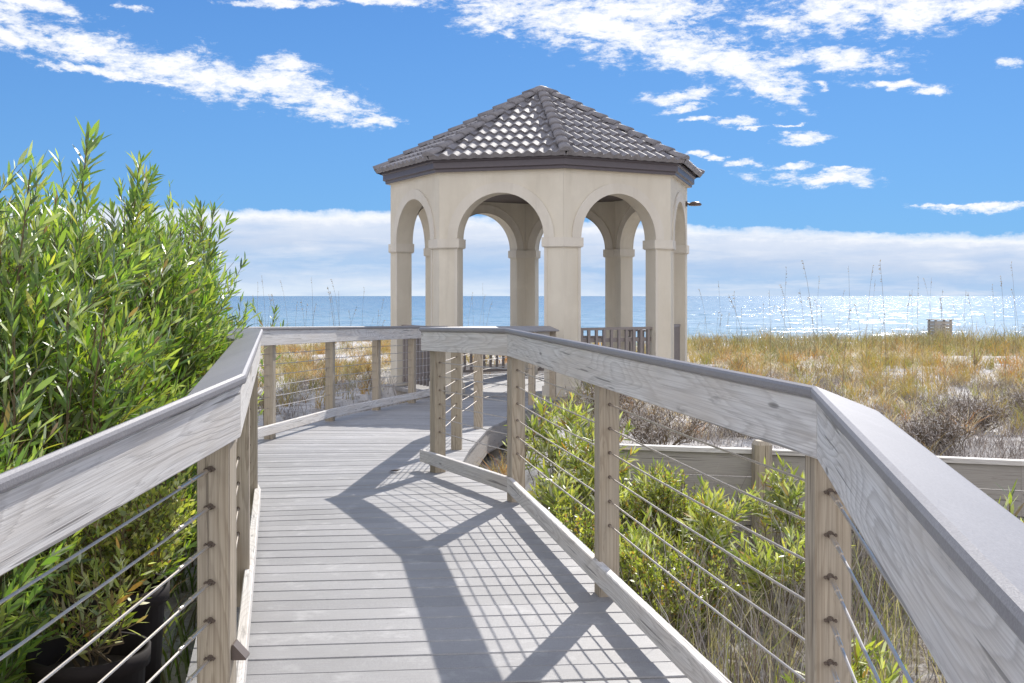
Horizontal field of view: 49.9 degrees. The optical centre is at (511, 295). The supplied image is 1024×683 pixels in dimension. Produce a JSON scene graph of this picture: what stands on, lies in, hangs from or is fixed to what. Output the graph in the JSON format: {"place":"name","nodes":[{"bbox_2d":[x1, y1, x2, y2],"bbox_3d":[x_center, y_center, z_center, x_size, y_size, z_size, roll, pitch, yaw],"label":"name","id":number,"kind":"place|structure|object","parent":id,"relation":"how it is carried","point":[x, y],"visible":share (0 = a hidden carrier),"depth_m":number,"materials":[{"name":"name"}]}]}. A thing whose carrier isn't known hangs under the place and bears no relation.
{"place":"outdoors","nodes":[
{"label":"outdoors","id":0,"kind":"place"},
{"bbox_2d":[0,0,1023,295],"label":"sky","id":1,"kind":"structure","parent":0,"point":[829,137],"materials":[{"name":"blue"}]},
{"bbox_2d":[21,341,1023,682],"bbox_3d":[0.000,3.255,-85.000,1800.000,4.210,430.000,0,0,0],"label":"ground","id":2,"kind":"structure","parent":0,"point":[533,473],"depth_m":9.37,"materials":[{"name":"beige sand"}]},
{"bbox_2d":[0,161,72,451],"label":"sapling","id":3,"kind":"object","parent":2,"relation":"on","point":[27,244],"visible":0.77,"depth_m":3.91,"materials":[{"name":"green plant"}]},
{"bbox_2d":[0,349,83,653],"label":"willow leaved shrub","id":4,"kind":"object","parent":2,"relation":"on","point":[27,571],"visible":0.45,"depth_m":2.97,"materials":[{"name":"green plant"}]},
{"bbox_2d":[0,447,102,682],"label":"willow leaved shrub","id":5,"kind":"object","parent":2,"relation":"on","point":[12,674],"visible":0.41,"depth_m":3.20,"materials":[{"name":"green plant"}]},
{"bbox_2d":[0,169,117,335],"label":"willow leaved shrub","id":6,"kind":"object","parent":2,"relation":"on","point":[45,190],"depth_m":5.37,"materials":[{"name":"green plant"}]},
{"bbox_2d":[11,173,148,296],"bbox_3d":[-2.785,0.497,6.636,1.324,2.450,1.484,0,0,32],"label":"willow leaved shrub","id":7,"kind":"object","parent":2,"relation":"on","point":[73,208],"visible":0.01,"depth_m":6.43,"materials":[{"name":"green plant"}]},
{"bbox_2d":[38,116,122,634],"bbox_3d":[-1.818,0.549,4.638,0.415,2.622,0.466,0,0,11],"label":"sapling","id":8,"kind":"object","parent":2,"relation":"on","point":[76,250],"visible":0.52,"depth_m":4.59,"materials":[{"name":"green plant"}]},
{"bbox_2d":[26,631,150,682],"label":"plant pot","id":9,"kind":"object","parent":2,"relation":"on","point":[42,665],"visible":0.79,"depth_m":3.15,"materials":[{"name":"plastic"}]},
{"bbox_2d":[17,519,156,666],"bbox_3d":[-1.211,0.870,3.147,0.384,0.448,0.353,0,0,0],"label":"potted bush","id":10,"kind":"object","parent":9,"relation":"on","point":[112,606],"visible":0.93,"depth_m":3.15,"materials":[{"name":"green plant"}]},
{"bbox_2d":[0,140,197,682],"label":"willow leaved shrub","id":11,"kind":"object","parent":2,"relation":"on","point":[103,387],"visible":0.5,"depth_m":4.06,"materials":[{"name":"green plant"}]},
{"bbox_2d":[0,148,197,641],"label":"willow leaved shrub","id":12,"kind":"object","parent":2,"relation":"on","point":[97,246],"visible":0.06,"depth_m":4.91,"materials":[{"name":"green plant"}]},
{"bbox_2d":[2,507,196,682],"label":"undergrowth","id":13,"kind":"object","parent":2,"relation":"on","point":[179,625],"visible":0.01,"depth_m":4.97,"materials":[{"name":"green plant"}]},
{"bbox_2d":[11,299,207,576],"bbox_3d":[-1.824,0.834,4.837,1.229,1.727,1.180,0,0,0],"label":"willow leaved shrub","id":14,"kind":"object","parent":2,"relation":"on","point":[174,397],"visible":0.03,"depth_m":4.84,"materials":[{"name":"green plant"}]},
{"bbox_2d":[52,573,169,682],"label":"plant pot","id":15,"kind":"object","parent":2,"relation":"on","point":[155,606],"visible":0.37,"depth_m":3.52,"materials":[{"name":"plastic"}]},
{"bbox_2d":[50,470,196,598],"bbox_3d":[-1.298,0.725,3.604,0.549,0.559,0.610,0,0,-44],"label":"potted bush","id":16,"kind":"object","parent":15,"relation":"on","point":[138,536],"visible":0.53,"depth_m":3.52,"materials":[{"name":"green plant"}]},
{"bbox_2d":[99,149,165,358],"bbox_3d":[-1.868,0.575,5.291,0.386,2.571,0.440,0,0,-20],"label":"sapling","id":17,"kind":"object","parent":2,"relation":"on","point":[139,195],"visible":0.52,"depth_m":5.28,"materials":[{"name":"green plant"}]},
{"bbox_2d":[117,216,182,413],"bbox_3d":[-1.874,0.725,5.360,0.409,2.275,0.734,0,0,0],"label":"sapling","id":18,"kind":"object","parent":2,"relation":"on","point":[160,275],"visible":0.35,"depth_m":5.53,"materials":[{"name":"green plant"}]},
{"bbox_2d":[76,173,235,555],"bbox_3d":[-2.056,0.523,5.969,1.056,2.374,1.097,0,0,0],"label":"willow leaved shrub","id":19,"kind":"object","parent":2,"relation":"on","point":[168,287],"visible":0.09,"depth_m":5.99,"materials":[{"name":"green plant"}]},
{"bbox_2d":[111,204,260,593],"bbox_3d":[-2.019,0.603,6.269,1.106,2.229,1.149,0,0,0],"label":"willow leaved shrub","id":20,"kind":"object","parent":2,"relation":"on","point":[198,307],"visible":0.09,"depth_m":6.17,"materials":[{"name":"green plant"}]},
{"bbox_2d":[140,180,266,549],"bbox_3d":[-2.283,0.480,7.470,1.151,2.511,1.291,0,0,25],"label":"willow leaved shrub","id":21,"kind":"object","parent":2,"relation":"on","point":[213,306],"visible":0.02,"depth_m":7.34,"materials":[{"name":"green plant"}]},
{"bbox_2d":[168,193,239,566],"bbox_3d":[-1.938,0.605,6.869,0.490,2.511,0.489,0,0,0],"label":"sapling","id":22,"kind":"object","parent":2,"relation":"on","point":[209,256],"visible":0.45,"depth_m":6.89,"materials":[{"name":"green plant"}]},
{"bbox_2d":[214,291,263,418],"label":"willow leaved shrub","id":23,"kind":"object","parent":2,"relation":"on","point":[245,305],"visible":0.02,"depth_m":11.16,"materials":[{"name":"green plant"}]},
{"bbox_2d":[248,298,289,424],"bbox_3d":[-2.568,0.835,11.587,0.476,1.651,0.247,0,0,0],"label":"sapling","id":24,"kind":"object","parent":2,"relation":"on","point":[260,321],"visible":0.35,"depth_m":11.60,"materials":[{"name":"green plant"}]},
{"bbox_2d":[489,447,498,455],"bbox_3d":[-0.868,1.882,7.981,2.929,1.183,16.817,0,0,-2],"label":"boardwalk underframe","id":25,"kind":"object","parent":2,"relation":"on","point":[495,451],"depth_m":12.44,"materials":[{"name":"grey wood"}]},
{"bbox_2d":[186,397,722,682],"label":"boardwalk","id":26,"kind":"structure","parent":25,"relation":"on","point":[370,567],"depth_m":4.94,"materials":[{"name":"grey wood"}]},
{"bbox_2d":[0,329,262,682],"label":"railing","id":27,"kind":"object","parent":26,"relation":"attached to","point":[208,423],"visible":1,"depth_m":2.72,"materials":[{"name":"grey wood"}]},
{"bbox_2d":[226,326,447,487],"bbox_3d":[-1.813,1.008,11.565,1.224,1.635,10.484,0,0,3],"label":"railing","id":28,"kind":"object","parent":26,"relation":"on","point":[273,337],"visible":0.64,"depth_m":12.42,"materials":[{"name":"grey wood"}]},
{"bbox_2d":[446,326,558,449],"bbox_3d":[-0.122,1.025,12.286,0.458,1.574,8.144,0,0,8],"label":"railing","id":29,"kind":"object","parent":26,"relation":"attached to","point":[456,401],"visible":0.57,"depth_m":11.55,"materials":[{"name":"grey wood"}]},
{"bbox_2d":[419,327,1023,682],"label":"railing","id":30,"kind":"object","parent":26,"relation":"attached to","point":[944,541],"visible":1,"depth_m":2.65,"materials":[{"name":"grey wood"}]},
{"bbox_2d":[465,401,561,465],"bbox_3d":[0.221,1.541,7.964,1.360,0.486,16.594,0,0,0],"label":"boardwalk edge joist","id":31,"kind":"object","parent":25,"relation":"attached to","point":[478,453],"visible":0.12,"depth_m":11.76,"materials":[{"name":"grey wood"}]},
{"bbox_2d":[372,85,704,406],"bbox_3d":[0.500,-0.686,19.000,5.375,5.892,5.375,0,0,-29],"label":"gazebo","id":32,"kind":"object","parent":2,"relation":"on","point":[526,169],"visible":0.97,"depth_m":17.28,"materials":[{"name":"beige paint"}]},
{"bbox_2d":[502,392,593,502],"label":"leafy plant","id":33,"kind":"object","parent":2,"relation":"on","point":[552,429],"visible":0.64,"depth_m":8.91,"materials":[{"name":"green plant"}]},
{"bbox_2d":[527,448,625,536],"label":"leafy plant","id":34,"kind":"object","parent":2,"relation":"on","point":[548,493],"visible":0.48,"depth_m":7.77,"materials":[{"name":"green plant"}]},
{"bbox_2d":[546,411,640,516],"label":"leafy plant","id":35,"kind":"object","parent":2,"relation":"on","point":[587,472],"visible":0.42,"depth_m":8.31,"materials":[{"name":"green plant"}]},
{"bbox_2d":[552,497,635,564],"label":"leaved bush","id":36,"kind":"object","parent":2,"relation":"on","point":[587,541],"visible":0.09,"depth_m":7.11,"materials":[{"name":"green plant"}]},
{"bbox_2d":[564,378,646,423],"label":"dead bush","id":37,"kind":"object","parent":2,"relation":"on","point":[621,397],"visible":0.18,"depth_m":11.57,"materials":[{"name":"grey plant"}]},
{"bbox_2d":[258,365,1023,474],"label":"dead brush","id":38,"kind":"object","parent":2,"relation":"on","point":[999,445],"visible":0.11,"depth_m":11.91,"materials":[{"name":"grey plant"}]},
{"bbox_2d":[258,344,1023,471],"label":"pale dead plants","id":39,"kind":"object","parent":2,"relation":"on","point":[718,360],"visible":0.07,"depth_m":18.28,"materials":[{"name":"beige plant"}]},
{"bbox_2d":[619,458,689,529],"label":"leafy plant","id":40,"kind":"object","parent":2,"relation":"on","point":[624,498],"visible":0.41,"depth_m":7.92,"materials":[{"name":"green plant"}]},
{"bbox_2d":[619,503,697,588],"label":"leafy plant","id":41,"kind":"object","parent":2,"relation":"on","point":[635,536],"visible":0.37,"depth_m":7.10,"materials":[{"name":"green plant"}]},
{"bbox_2d":[619,395,712,444],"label":"dead bush","id":42,"kind":"object","parent":2,"relation":"on","point":[645,425],"visible":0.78,"depth_m":9.83,"materials":[{"name":"grey plant"}]},
{"bbox_2d":[619,460,731,581],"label":"leaved bush","id":43,"kind":"object","parent":2,"relation":"on","point":[682,500],"visible":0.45,"depth_m":7.79,"materials":[{"name":"green plant"}]},
{"bbox_2d":[619,531,744,644],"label":"leaved bush","id":44,"kind":"object","parent":2,"relation":"on","point":[659,575],"visible":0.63,"depth_m":6.55,"materials":[{"name":"green plant"}]},
{"bbox_2d":[676,475,759,612],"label":"leafy plant","id":45,"kind":"object","parent":2,"relation":"on","point":[704,514],"visible":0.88,"depth_m":7.24,"materials":[{"name":"green plant"}]},
{"bbox_2d":[708,423,751,437],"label":"dead bush","id":46,"kind":"object","parent":2,"relation":"on","point":[726,430],"visible":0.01,"depth_m":10.45,"materials":[{"name":"grey plant"}]},
{"bbox_2d":[728,294,747,372],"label":"sea oats","id":47,"kind":"object","parent":2,"relation":"on","point":[740,327],"visible":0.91,"depth_m":15.07,"materials":[{"name":"brown plant"}]},
{"bbox_2d":[478,440,1015,682],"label":"dry stalks","id":48,"kind":"object","parent":2,"relation":"on","point":[788,610],"visible":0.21,"depth_m":6.19,"materials":[{"name":"plant"}]},
{"bbox_2d":[738,451,804,600],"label":"leafy plant","id":49,"kind":"object","parent":2,"relation":"on","point":[782,488],"visible":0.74,"depth_m":7.69,"materials":[{"name":"green plant"}]},
{"bbox_2d":[530,449,1021,682],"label":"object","id":50,"kind":"structure","parent":2,"relation":"on","point":[912,635],"depth_m":6.33,"materials":[{"name":"green plant"}]},
{"bbox_2d":[728,524,855,645],"bbox_3d":[1.677,1.734,6.620,0.849,0.748,0.632,0,0,0],"label":"leafy plant","id":51,"kind":"object","parent":2,"relation":"on","point":[769,563],"visible":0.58,"depth_m":6.52,"materials":[{"name":"green plant"}]},
{"bbox_2d":[586,440,1023,579],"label":"retaining wall","id":52,"kind":"structure","parent":2,"relation":"on","point":[979,473],"depth_m":8.52,"materials":[{"name":"concrete"}]},
{"bbox_2d":[802,263,815,381],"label":"sea oats","id":53,"kind":"object","parent":2,"relation":"on","point":[812,321],"visible":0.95,"depth_m":15.69,"materials":[{"name":"brown plant"}]},
{"bbox_2d":[807,297,817,386],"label":"sea oats","id":54,"kind":"object","parent":2,"relation":"on","point":[815,344],"visible":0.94,"depth_m":13.72,"materials":[{"name":"brown plant"}]},
{"bbox_2d":[820,307,823,387],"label":"sea oats","id":55,"kind":"object","parent":2,"relation":"on","point":[823,362],"visible":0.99,"depth_m":14.95,"materials":[{"name":"brown plant"}]},
{"bbox_2d":[780,616,907,682],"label":"leafy plant","id":56,"kind":"object","parent":2,"relation":"on","point":[862,664],"visible":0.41,"depth_m":4.66,"materials":[{"name":"green plant"}]},
{"bbox_2d":[842,310,850,396],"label":"sea oats","id":57,"kind":"object","parent":2,"relation":"on","point":[844,354],"visible":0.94,"depth_m":12.98,"materials":[{"name":"beige plant"}]},
{"bbox_2d":[688,319,1023,359],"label":"crest grass","id":58,"kind":"structure","parent":2,"relation":"on","point":[791,344],"depth_m":26.11,"materials":[{"name":"plant"}]},
{"bbox_2d":[866,265,873,345],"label":"sea oats","id":59,"kind":"object","parent":2,"relation":"on","point":[868,305],"visible":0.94,"depth_m":18.82,"materials":[{"name":"brown plant"}]},
{"bbox_2d":[878,260,886,403],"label":"sea oats","id":60,"kind":"object","parent":2,"relation":"on","point":[884,319],"visible":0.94,"depth_m":13.48,"materials":[{"name":"brown plant"}]},
{"bbox_2d":[904,294,910,391],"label":"sea oats","id":61,"kind":"object","parent":2,"relation":"on","point":[905,346],"visible":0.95,"depth_m":15.00,"materials":[{"name":"brown plant"}]},
{"bbox_2d":[912,334,912,383],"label":"sea oats","id":62,"kind":"object","parent":2,"relation":"on","point":[912,357],"visible":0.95,"depth_m":15.76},
{"bbox_2d":[922,329,923,392],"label":"sea oats","id":63,"kind":"object","parent":2,"relation":"on","point":[922,367],"visible":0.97,"depth_m":14.70,"materials":[{"name":"beige plant"}]},
{"bbox_2d":[926,319,953,339],"bbox_3d":[12.050,1.046,31.000,0.560,0.776,0.462,0,0,-8],"label":"wooden bin","id":64,"kind":"object","parent":2,"relation":"on","point":[937,324],"visible":0.51,"depth_m":30.81,"materials":[{"name":"grey wood"}]},
{"bbox_2d":[897,393,988,454],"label":"dead bush","id":65,"kind":"object","parent":2,"relation":"on","point":[947,433],"visible":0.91,"depth_m":9.50,"materials":[{"name":"grey plant"}]},
{"bbox_2d":[963,291,966,369],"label":"sea oats","id":66,"kind":"object","parent":2,"relation":"on","point":[963,346],"visible":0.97,"depth_m":17.73,"materials":[{"name":"brown plant"}]},
{"bbox_2d":[925,382,1016,432],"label":"dead bush","id":67,"kind":"object","parent":2,"relation":"on","point":[991,418],"visible":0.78,"depth_m":11.06,"materials":[{"name":"grey plant"}]},
{"bbox_2d":[1000,276,1005,391],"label":"sea oats","id":68,"kind":"object","parent":2,"relation":"on","point":[1004,338],"visible":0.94,"depth_m":14.91,"materials":[{"name":"brown plant"}]},
{"bbox_2d":[989,480,1023,522],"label":"leafy plant","id":69,"kind":"object","parent":2,"relation":"on","point":[1009,502],"visible":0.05,"depth_m":5.24,"materials":[{"name":"green plant"}]},
{"bbox_2d":[995,379,1023,413],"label":"dead bush","id":70,"kind":"object","parent":2,"relation":"on","point":[1017,399],"visible":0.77,"depth_m":12.47,"materials":[{"name":"grey plant"}]},
{"bbox_2d":[211,296,1023,344],"bbox_3d":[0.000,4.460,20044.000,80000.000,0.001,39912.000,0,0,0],"label":"sea","id":71,"kind":"structure","parent":0,"point":[894,309],"depth_m":296.34,"materials":[{"name":"liquid"}]},
{"bbox_2d":[258,329,1023,475],"bbox_3d":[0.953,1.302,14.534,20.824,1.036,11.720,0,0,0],"label":"dune grass","id":72,"kind":"structure","parent":0,"point":[873,368],"depth_m":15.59,"materials":[{"name":"beige plant"}]}
]}

